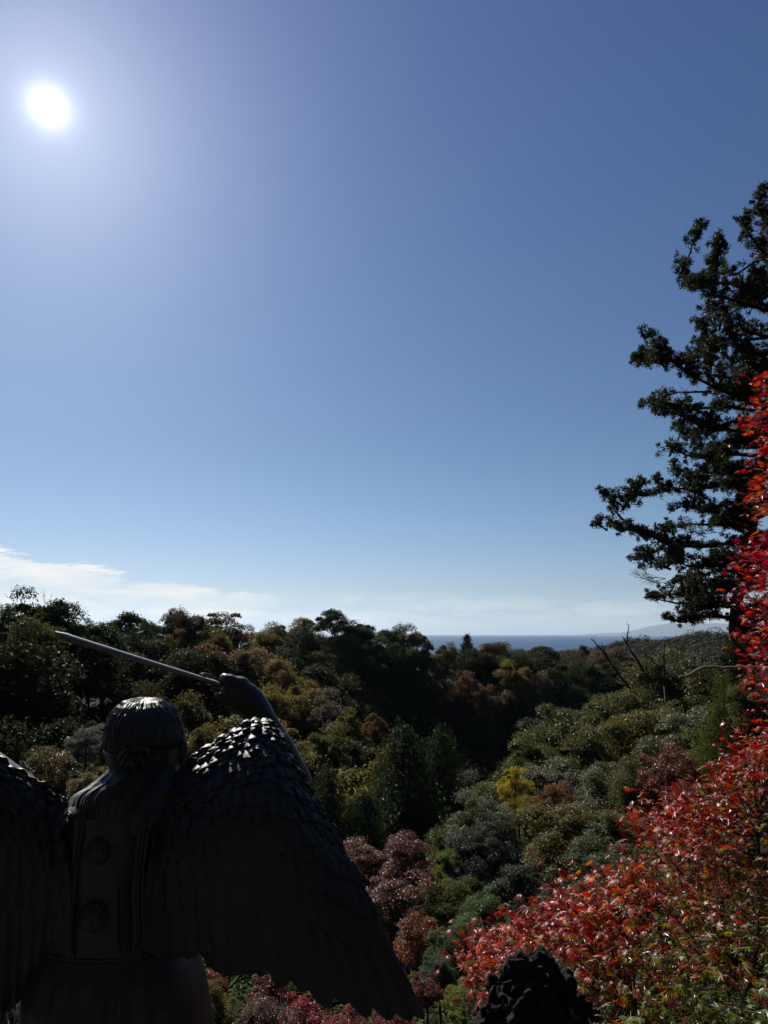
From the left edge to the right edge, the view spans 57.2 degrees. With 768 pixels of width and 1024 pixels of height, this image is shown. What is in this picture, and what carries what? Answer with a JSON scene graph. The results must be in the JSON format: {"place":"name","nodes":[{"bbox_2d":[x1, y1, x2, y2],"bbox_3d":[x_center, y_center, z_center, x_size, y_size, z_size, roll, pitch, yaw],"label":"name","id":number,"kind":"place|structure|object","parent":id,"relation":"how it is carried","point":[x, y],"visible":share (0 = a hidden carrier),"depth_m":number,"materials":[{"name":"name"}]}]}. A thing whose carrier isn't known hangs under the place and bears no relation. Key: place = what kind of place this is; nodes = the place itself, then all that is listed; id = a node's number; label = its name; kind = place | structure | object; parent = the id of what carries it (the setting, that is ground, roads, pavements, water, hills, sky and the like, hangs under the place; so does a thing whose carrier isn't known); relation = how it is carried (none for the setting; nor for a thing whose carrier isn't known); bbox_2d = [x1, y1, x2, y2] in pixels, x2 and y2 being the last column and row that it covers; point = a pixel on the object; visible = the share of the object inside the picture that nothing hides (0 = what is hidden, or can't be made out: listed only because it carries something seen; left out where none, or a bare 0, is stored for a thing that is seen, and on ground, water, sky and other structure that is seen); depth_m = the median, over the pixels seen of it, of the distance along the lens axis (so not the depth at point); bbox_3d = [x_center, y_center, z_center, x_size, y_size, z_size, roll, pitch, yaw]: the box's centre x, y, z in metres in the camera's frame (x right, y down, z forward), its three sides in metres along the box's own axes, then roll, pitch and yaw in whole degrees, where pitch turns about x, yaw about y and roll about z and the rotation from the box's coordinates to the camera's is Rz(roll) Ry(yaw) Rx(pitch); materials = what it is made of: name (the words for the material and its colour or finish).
{"place":"outdoors","nodes":[
{"label":"outdoors","id":0,"kind":"place"},
{"bbox_2d":[0,0,767,634],"label":"sky","id":1,"kind":"structure","parent":0,"point":[308,308],"materials":[{"name":"blue"}]},
{"bbox_2d":[2,644,767,1019],"bbox_3d":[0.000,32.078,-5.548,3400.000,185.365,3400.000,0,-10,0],"label":"hills","id":2,"kind":"structure","parent":0,"point":[452,712],"depth_m":185.42,"materials":[{"name":"plant"}]},
{"bbox_2d":[0,714,37,768],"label":"broadleaf tree","id":3,"kind":"object","parent":2,"relation":"on","point":[14,743],"visible":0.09,"depth_m":61.40,"materials":[{"name":"green plant"}]},
{"bbox_2d":[0,584,68,640],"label":"broadleaf tree","id":4,"kind":"object","parent":2,"relation":"on","point":[22,607],"visible":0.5,"depth_m":98.83,"materials":[{"name":"green plant"}]},
{"bbox_2d":[2,609,77,719],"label":"broadleaf tree","id":5,"kind":"object","parent":2,"relation":"on","point":[36,630],"visible":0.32,"depth_m":88.91,"materials":[{"name":"green plant"}]},
{"bbox_2d":[0,633,91,748],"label":"broadleaf tree","id":6,"kind":"object","parent":2,"relation":"on","point":[22,690],"visible":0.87,"depth_m":77.78,"materials":[{"name":"green plant"}]},
{"bbox_2d":[26,744,77,799],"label":"autumn tree","id":7,"kind":"object","parent":2,"relation":"on","point":[61,771],"visible":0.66,"depth_m":34.43,"materials":[{"name":"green plant"}]},
{"bbox_2d":[6,716,100,801],"bbox_3d":[-26.591,26.170,58.908,17.928,17.615,12.758,-4,-10,15],"label":"broadleaf tree","id":8,"kind":"object","parent":2,"relation":"on","point":[55,733],"visible":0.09,"depth_m":58.50,"materials":[{"name":"green plant"}]},
{"bbox_2d":[45,601,89,653],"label":"broadleaf tree","id":9,"kind":"object","parent":2,"relation":"on","point":[72,626],"visible":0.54,"depth_m":99.72,"materials":[{"name":"green plant"}]},
{"bbox_2d":[62,722,104,775],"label":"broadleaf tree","id":10,"kind":"object","parent":2,"relation":"on","point":[85,750],"visible":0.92,"depth_m":32.20,"materials":[{"name":"green plant"}]},
{"bbox_2d":[59,630,139,718],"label":"broadleaf tree","id":11,"kind":"object","parent":2,"relation":"on","point":[89,686],"visible":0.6,"depth_m":97.25,"materials":[{"name":"green plant"}]},
{"bbox_2d":[67,621,149,704],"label":"broadleaf tree","id":12,"kind":"object","parent":2,"relation":"on","point":[111,636],"visible":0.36,"depth_m":110.92,"materials":[{"name":"green plant"}]},
{"bbox_2d":[106,610,160,645],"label":"broadleaf tree","id":13,"kind":"object","parent":2,"relation":"on","point":[129,618],"visible":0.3,"depth_m":138.09,"materials":[{"name":"green plant"}]},
{"bbox_2d":[119,625,185,697],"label":"broadleaf tree","id":14,"kind":"object","parent":2,"relation":"on","point":[150,649],"visible":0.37,"depth_m":121.66,"materials":[{"name":"green plant"}]},
{"bbox_2d":[160,605,215,651],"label":"autumn tree","id":15,"kind":"object","parent":2,"relation":"on","point":[194,625],"visible":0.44,"depth_m":153.62,"materials":[{"name":"brown plant"}]},
{"bbox_2d":[146,644,235,722],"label":"broadleaf tree","id":16,"kind":"object","parent":2,"relation":"on","point":[177,684],"visible":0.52,"depth_m":111.75,"materials":[{"name":"green plant"}]},
{"bbox_2d":[171,689,224,736],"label":"broadleaf tree","id":17,"kind":"object","parent":2,"relation":"on","point":[186,708],"visible":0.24,"depth_m":96.71,"materials":[{"name":"green plant"}]},
{"bbox_2d":[0,631,424,1023],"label":"tengu statue","id":18,"kind":"object","parent":2,"relation":"on","point":[143,874],"visible":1,"depth_m":1.78,"materials":[{"name":"brown metal"}]},
{"bbox_2d":[208,978,240,1023],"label":"bush","id":19,"kind":"object","parent":2,"relation":"on","point":[223,1012],"visible":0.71,"depth_m":9.49,"materials":[{"name":"green plant"}]},
{"bbox_2d":[197,611,255,648],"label":"autumn tree","id":20,"kind":"object","parent":2,"relation":"on","point":[236,636],"visible":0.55,"depth_m":161.54,"materials":[{"name":"brown plant"}]},
{"bbox_2d":[230,643,280,693],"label":"autumn tree","id":21,"kind":"object","parent":2,"relation":"on","point":[253,667],"visible":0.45,"depth_m":123.42,"materials":[{"name":"brown plant"}]},
{"bbox_2d":[202,957,310,1023],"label":"undergrowth bush","id":22,"kind":"object","parent":2,"relation":"on","point":[242,994],"visible":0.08,"depth_m":12.51,"materials":[{"name":"green plant"}]},
{"bbox_2d":[232,992,284,1023],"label":"maple tree","id":23,"kind":"object","parent":2,"relation":"on","point":[266,1016],"visible":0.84,"depth_m":8.55,"materials":[{"name":"red plant"}]},
{"bbox_2d":[232,629,298,693],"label":"broadleaf tree","id":24,"kind":"object","parent":2,"relation":"on","point":[266,641],"visible":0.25,"depth_m":151.99,"materials":[{"name":"green plant"}]},
{"bbox_2d":[245,973,293,1018],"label":"maple tree","id":25,"kind":"object","parent":2,"relation":"on","point":[268,987],"visible":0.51,"depth_m":11.33,"materials":[{"name":"red plant"}]},
{"bbox_2d":[253,658,305,706],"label":"autumn tree","id":26,"kind":"object","parent":2,"relation":"on","point":[285,676],"visible":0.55,"depth_m":118.34,"materials":[{"name":"brown plant"}]},
{"bbox_2d":[261,680,312,737],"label":"autumn tree","id":27,"kind":"object","parent":2,"relation":"on","point":[274,699],"visible":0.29,"depth_m":101.91,"materials":[{"name":"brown plant"}]},
{"bbox_2d":[278,687,326,753],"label":"autumn tree","id":28,"kind":"object","parent":2,"relation":"on","point":[305,732],"visible":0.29,"depth_m":102.70,"materials":[{"name":"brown plant"}]},
{"bbox_2d":[274,626,333,662],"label":"broadleaf tree","id":29,"kind":"object","parent":2,"relation":"on","point":[310,645],"visible":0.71,"depth_m":186.76,"materials":[{"name":"green plant"}]},
{"bbox_2d":[277,991,331,1023],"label":"maple tree","id":30,"kind":"object","parent":2,"relation":"on","point":[300,1018],"visible":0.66,"depth_m":9.92,"materials":[{"name":"red plant"}]},
{"bbox_2d":[301,687,348,744],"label":"autumn tree","id":31,"kind":"object","parent":2,"relation":"on","point":[332,714],"visible":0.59,"depth_m":99.84,"materials":[{"name":"brown plant"}]},
{"bbox_2d":[286,662,366,737],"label":"broadleaf tree","id":32,"kind":"object","parent":2,"relation":"on","point":[320,674],"visible":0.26,"depth_m":152.06,"materials":[{"name":"green plant"}]},
{"bbox_2d":[307,722,355,778],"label":"broadleaf tree","id":33,"kind":"object","parent":2,"relation":"on","point":[324,746],"visible":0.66,"depth_m":83.27,"materials":[{"name":"green plant"}]},
{"bbox_2d":[307,608,357,646],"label":"broadleaf tree","id":34,"kind":"object","parent":2,"relation":"on","point":[330,616],"visible":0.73,"depth_m":200.48,"materials":[{"name":"green plant"}]},
{"bbox_2d":[314,761,354,854],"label":"cedar","id":35,"kind":"object","parent":2,"relation":"on","point":[327,797],"visible":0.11,"depth_m":44.20,"materials":[{"name":"green plant"}]},
{"bbox_2d":[322,632,367,675],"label":"broadleaf tree","id":36,"kind":"object","parent":2,"relation":"on","point":[342,641],"visible":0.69,"depth_m":192.13,"materials":[{"name":"green plant"}]},
{"bbox_2d":[306,719,385,793],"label":"broadleaf tree","id":37,"kind":"object","parent":2,"relation":"on","point":[365,749],"visible":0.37,"depth_m":88.22,"materials":[{"name":"green plant"}]},
{"bbox_2d":[327,706,380,791],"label":"autumn tree","id":38,"kind":"object","parent":2,"relation":"on","point":[356,731],"visible":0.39,"depth_m":93.52,"materials":[{"name":"brown plant"}]},
{"bbox_2d":[340,785,392,910],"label":"cedar","id":39,"kind":"object","parent":2,"relation":"on","point":[364,825],"visible":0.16,"depth_m":43.36,"materials":[{"name":"green plant"}]},
{"bbox_2d":[344,835,395,887],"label":"maple tree","id":40,"kind":"object","parent":2,"relation":"on","point":[372,859],"visible":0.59,"depth_m":24.84,"materials":[{"name":"red plant"}]},
{"bbox_2d":[351,635,396,692],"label":"broadleaf tree","id":41,"kind":"object","parent":2,"relation":"on","point":[370,652],"visible":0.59,"depth_m":191.91,"materials":[{"name":"green plant"}]},
{"bbox_2d":[351,685,399,728],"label":"autumn tree","id":42,"kind":"object","parent":2,"relation":"on","point":[373,698],"visible":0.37,"depth_m":178.88,"materials":[{"name":"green plant"}]},
{"bbox_2d":[3,749,767,1023],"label":"ground cover","id":43,"kind":"object","parent":2,"relation":"on","point":[410,973],"visible":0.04,"depth_m":15.79,"materials":[{"name":"red plant"}]},
{"bbox_2d":[329,740,445,840],"bbox_3d":[0.844,28.418,64.107,13.533,14.619,12.804,-8,-11,44],"label":"broadleaf tree","id":44,"kind":"object","parent":2,"relation":"on","point":[347,775],"visible":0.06,"depth_m":63.34,"materials":[{"name":"green plant"}]},
{"bbox_2d":[360,702,417,765],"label":"broadleaf tree","id":45,"kind":"object","parent":2,"relation":"on","point":[388,716],"visible":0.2,"depth_m":169.34,"materials":[{"name":"green plant"}]},
{"bbox_2d":[350,715,451,900],"bbox_3d":[1.405,22.875,48.715,10.916,17.167,11.270,3,-10,-15],"label":"cedar","id":46,"kind":"object","parent":2,"relation":"on","point":[400,801],"visible":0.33,"depth_m":48.03,"materials":[{"name":"green plant"}]},
{"bbox_2d":[379,642,426,694],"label":"broadleaf tree","id":47,"kind":"object","parent":2,"relation":"on","point":[406,662],"visible":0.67,"depth_m":190.78,"materials":[{"name":"green plant"}]},
{"bbox_2d":[374,828,436,893],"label":"maple tree","id":48,"kind":"object","parent":2,"relation":"on","point":[402,863],"visible":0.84,"depth_m":24.04,"materials":[{"name":"red plant"}]},
{"bbox_2d":[366,868,452,941],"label":"maple tree","id":49,"kind":"object","parent":2,"relation":"on","point":[394,900],"visible":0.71,"depth_m":19.24,"materials":[{"name":"red plant"}]},
{"bbox_2d":[397,622,435,658],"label":"broadleaf tree","id":50,"kind":"object","parent":2,"relation":"on","point":[416,639],"visible":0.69,"depth_m":201.30,"materials":[{"name":"green plant"}]},
{"bbox_2d":[392,910,442,981],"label":"maple tree","id":51,"kind":"object","parent":2,"relation":"on","point":[412,931],"visible":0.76,"depth_m":15.48,"materials":[{"name":"red plant"}]},
{"bbox_2d":[390,685,447,742],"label":"broadleaf tree","id":52,"kind":"object","parent":2,"relation":"on","point":[413,707],"visible":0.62,"depth_m":181.31,"materials":[{"name":"green plant"}]},
{"bbox_2d":[409,971,445,1023],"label":"maple tree","id":53,"kind":"object","parent":2,"relation":"on","point":[431,992],"visible":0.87,"depth_m":9.94,"materials":[{"name":"red plant"}]},
{"bbox_2d":[406,656,462,711],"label":"broadleaf tree","id":54,"kind":"object","parent":2,"relation":"on","point":[440,670],"visible":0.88,"depth_m":191.33,"materials":[{"name":"green plant"}]},
{"bbox_2d":[418,954,458,1023],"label":"bush","id":55,"kind":"object","parent":2,"relation":"on","point":[445,978],"visible":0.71,"depth_m":10.42,"materials":[{"name":"green plant"}]},
{"bbox_2d":[405,723,474,835],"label":"cedar","id":56,"kind":"object","parent":2,"relation":"on","point":[450,785],"visible":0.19,"depth_m":54.80,"materials":[{"name":"green plant"}]},
{"bbox_2d":[408,874,480,934],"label":"bush","id":57,"kind":"object","parent":2,"relation":"on","point":[447,897],"visible":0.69,"depth_m":19.30,"materials":[{"name":"green plant"}]},
{"bbox_2d":[421,850,472,900],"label":"bush","id":58,"kind":"object","parent":2,"relation":"on","point":[441,857],"visible":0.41,"depth_m":25.10,"materials":[{"name":"green plant"}]},
{"bbox_2d":[419,912,483,1010],"bbox_3d":[1.219,8.261,12.776,1.433,1.555,1.228,9,-16,-31],"label":"bush","id":59,"kind":"object","parent":2,"relation":"on","point":[444,942],"visible":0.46,"depth_m":12.81,"materials":[{"name":"green plant"}]},
{"bbox_2d":[440,959,487,1023],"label":"bush","id":60,"kind":"object","parent":2,"relation":"on","point":[452,992],"visible":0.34,"depth_m":8.96,"materials":[{"name":"green plant"}]},
{"bbox_2d":[445,670,485,750],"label":"autumn tree","id":61,"kind":"object","parent":2,"relation":"on","point":[460,693],"visible":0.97,"depth_m":179.87,"materials":[{"name":"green plant"}]},
{"bbox_2d":[454,647,499,701],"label":"broadleaf tree","id":62,"kind":"object","parent":2,"relation":"on","point":[480,666],"visible":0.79,"depth_m":197.69,"materials":[{"name":"green plant"}]},
{"bbox_2d":[440,821,516,897],"bbox_3d":[3.241,12.949,25.063,2.808,3.491,2.774,-7,-13,41],"label":"evergreen bush","id":63,"kind":"object","parent":2,"relation":"on","point":[481,859],"visible":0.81,"depth_m":25.04,"materials":[{"name":"green plant"}]},
{"bbox_2d":[442,787,530,888],"bbox_3d":[4.269,14.043,29.000,3.905,5.012,3.980,2,-10,-2],"label":"evergreen bush","id":64,"kind":"object","parent":2,"relation":"on","point":[482,815],"visible":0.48,"depth_m":29.24,"materials":[{"name":"green plant"}]},
{"bbox_2d":[473,684,505,754],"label":"autumn tree","id":65,"kind":"object","parent":2,"relation":"on","point":[484,708],"visible":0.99,"depth_m":175.46,"materials":[{"name":"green plant"}]},
{"bbox_2d":[453,883,530,974],"bbox_3d":[2.331,9.499,15.540,2.001,2.250,1.880,0,-10,0],"label":"bush","id":66,"kind":"object","parent":2,"relation":"on","point":[484,907],"visible":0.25,"depth_m":15.52,"materials":[{"name":"green plant"}]},
{"bbox_2d":[491,688,526,757],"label":"broadleaf tree","id":67,"kind":"object","parent":2,"relation":"on","point":[508,721],"visible":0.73,"depth_m":179.17,"materials":[{"name":"green plant"}]},
{"bbox_2d":[480,651,540,696],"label":"broadleaf tree","id":68,"kind":"object","parent":2,"relation":"on","point":[518,664],"visible":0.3,"depth_m":196.94,"materials":[{"name":"green plant"}]},
{"bbox_2d":[491,658,533,740],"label":"autumn tree","id":69,"kind":"object","parent":2,"relation":"on","point":[518,686],"visible":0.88,"depth_m":186.46,"materials":[{"name":"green plant"}]},
{"bbox_2d":[493,765,535,839],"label":"yellow tree","id":70,"kind":"object","parent":2,"relation":"on","point":[512,782],"visible":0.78,"depth_m":32.97,"materials":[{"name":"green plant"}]},
{"bbox_2d":[474,861,557,925],"bbox_3d":[3.975,11.273,20.342,2.715,2.145,2.419,5,-11,-28],"label":"evergreen bush","id":71,"kind":"object","parent":2,"relation":"on","point":[516,880],"visible":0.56,"depth_m":20.29,"materials":[{"name":"green plant"}]},
{"bbox_2d":[490,728,560,810],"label":"evergreen tree","id":72,"kind":"object","parent":2,"relation":"on","point":[530,751],"visible":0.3,"depth_m":41.48,"materials":[{"name":"green plant"}]},
{"bbox_2d":[504,794,547,843],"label":"yellow tree","id":73,"kind":"object","parent":2,"relation":"on","point":[518,806],"visible":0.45,"depth_m":30.89,"materials":[{"name":"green plant"}]},
{"bbox_2d":[467,944,600,1023],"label":"rock","id":74,"kind":"object","parent":2,"relation":"on","point":[539,986],"visible":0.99,"depth_m":2.44,"materials":[{"name":"stone"}]},
{"bbox_2d":[514,649,578,709],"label":"broadleaf tree","id":75,"kind":"object","parent":2,"relation":"on","point":[544,662],"visible":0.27,"depth_m":203.74,"materials":[{"name":"green plant"}]},
{"bbox_2d":[510,755,587,840],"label":"evergreen tree","id":76,"kind":"object","parent":2,"relation":"on","point":[542,778],"visible":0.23,"depth_m":33.77,"materials":[{"name":"green plant"}]},
{"bbox_2d":[530,779,583,822],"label":"autumn tree","id":77,"kind":"object","parent":2,"relation":"on","point":[556,791],"visible":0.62,"depth_m":30.27,"materials":[{"name":"orange plant"}]},
{"bbox_2d":[516,800,621,893],"bbox_3d":[6.696,12.033,24.203,4.771,3.979,3.484,5,-13,-37],"label":"evergreen bush","id":78,"kind":"object","parent":2,"relation":"on","point":[550,848],"visible":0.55,"depth_m":24.11,"materials":[{"name":"green plant"}]},
{"bbox_2d":[526,702,615,784],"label":"evergreen tree","id":79,"kind":"object","parent":2,"relation":"on","point":[565,724],"visible":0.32,"depth_m":45.95,"materials":[{"name":"green plant"}]},
{"bbox_2d":[538,766,643,851],"bbox_3d":[8.560,12.656,28.349,4.378,4.732,4.638,-1,-10,4],"label":"evergreen tree","id":80,"kind":"object","parent":2,"relation":"on","point":[597,794],"visible":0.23,"depth_m":28.36,"materials":[{"name":"green plant"}]},
{"bbox_2d":[417,626,767,672],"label":"forest","id":81,"kind":"object","parent":2,"relation":"on","point":[710,642],"visible":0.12,"depth_m":701.37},
{"bbox_2d":[566,659,619,695],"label":"broadleaf tree","id":82,"kind":"object","parent":2,"relation":"on","point":[590,676],"visible":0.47,"depth_m":220.31,"materials":[{"name":"green plant"}]},
{"bbox_2d":[523,722,665,794],"bbox_3d":[11.432,15.471,37.945,7.724,7.800,6.257,7,-12,-33],"label":"evergreen tree","id":83,"kind":"object","parent":2,"relation":"on","point":[585,750],"visible":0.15,"depth_m":38.18,"materials":[{"name":"green plant"}]},
{"bbox_2d":[432,716,767,1023],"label":"red maple","id":84,"kind":"object","parent":2,"relation":"on","point":[630,1012],"visible":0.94,"depth_m":3.18,"materials":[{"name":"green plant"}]},
{"bbox_2d":[566,810,655,863],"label":"evergreen bush","id":85,"kind":"object","parent":2,"relation":"on","point":[607,832],"visible":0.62,"depth_m":21.65,"materials":[{"name":"green plant"}]},
{"bbox_2d":[555,848,673,931],"bbox_3d":[5.191,8.708,15.695,2.789,2.100,2.292,10,-15,-43],"label":"evergreen bush","id":86,"kind":"object","parent":2,"relation":"on","point":[600,858],"visible":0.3,"depth_m":15.78,"materials":[{"name":"green plant"}]},
{"bbox_2d":[571,684,662,761],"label":"evergreen tree","id":87,"kind":"object","parent":2,"relation":"on","point":[604,709],"visible":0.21,"depth_m":47.48,"materials":[{"name":"green plant"}]},
{"bbox_2d":[578,703,685,823],"bbox_3d":[14.321,15.240,40.162,7.148,8.410,7.167,-4,-13,11],"label":"evergreen tree","id":88,"kind":"object","parent":2,"relation":"on","point":[644,726],"visible":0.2,"depth_m":39.82,"materials":[{"name":"green plant"}]},
{"bbox_2d":[604,754,672,848],"bbox_3d":[8.944,10.646,24.411,2.622,4.114,2.839,-2,-11,-1],"label":"evergreen bush","id":89,"kind":"object","parent":2,"relation":"on","point":[620,794],"visible":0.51,"depth_m":24.50,"materials":[{"name":"green plant"}]},
{"bbox_2d":[616,646,693,737],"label":"evergreen tree","id":90,"kind":"object","parent":2,"relation":"on","point":[673,689],"visible":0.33,"depth_m":51.51,"materials":[{"name":"green plant"}]},
{"bbox_2d":[634,740,708,842],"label":"lace maple","id":91,"kind":"object","parent":2,"relation":"on","point":[667,768],"visible":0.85,"depth_m":18.96,"materials":[{"name":"red plant"}]},
{"bbox_2d":[630,703,722,799],"bbox_3d":[15.856,13.624,36.593,6.383,7.538,5.412,-8,-15,37],"label":"evergreen tree","id":92,"kind":"object","parent":2,"relation":"on","point":[688,721],"visible":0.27,"depth_m":36.59,"materials":[{"name":"green plant"}]},
{"bbox_2d":[589,180,767,674],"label":"tall conifer","id":93,"kind":"object","parent":2,"relation":"on","point":[697,588],"visible":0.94,"depth_m":23.16,"materials":[{"name":"green plant"}]},
{"bbox_2d":[636,658,727,752],"bbox_3d":[21.571,15.176,48.130,8.649,10.235,8.674,-7,-12,36],"label":"evergreen tree","id":94,"kind":"object","parent":2,"relation":"on","point":[704,687],"visible":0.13,"depth_m":47.98,"materials":[{"name":"green plant"}]},
{"bbox_2d":[600,915,767,1023],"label":"undergrowth bush","id":95,"kind":"object","parent":2,"relation":"on","point":[760,966],"visible":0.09,"depth_m":9.50,"materials":[{"name":"green plant"}]},
{"bbox_2d":[679,371,767,767],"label":"red maple","id":96,"kind":"object","parent":2,"relation":"on","point":[759,666],"visible":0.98,"depth_m":4.68,"materials":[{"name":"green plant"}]},
{"bbox_2d":[693,633,767,801],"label":"cypress","id":97,"kind":"object","parent":2,"relation":"on","point":[719,717],"visible":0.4,"depth_m":20.19,"materials":[{"name":"green plant"}]},
{"bbox_2d":[723,670,767,790],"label":"cypress","id":98,"kind":"object","parent":2,"relation":"on","point":[734,691],"visible":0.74,"depth_m":19.28,"materials":[{"name":"green plant"}]},
{"bbox_2d":[164,635,680,660],"bbox_3d":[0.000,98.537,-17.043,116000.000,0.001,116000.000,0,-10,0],"label":"sea","id":99,"kind":"structure","parent":0,"point":[558,643],"depth_m":10761.90,"materials":[{"name":"liquid"}]},
{"bbox_2d":[583,623,760,635],"bbox_3d":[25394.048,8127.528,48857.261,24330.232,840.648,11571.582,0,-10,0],"label":"mountain","id":100,"kind":"structure","parent":0,"point":[669,629],"depth_m":46765.70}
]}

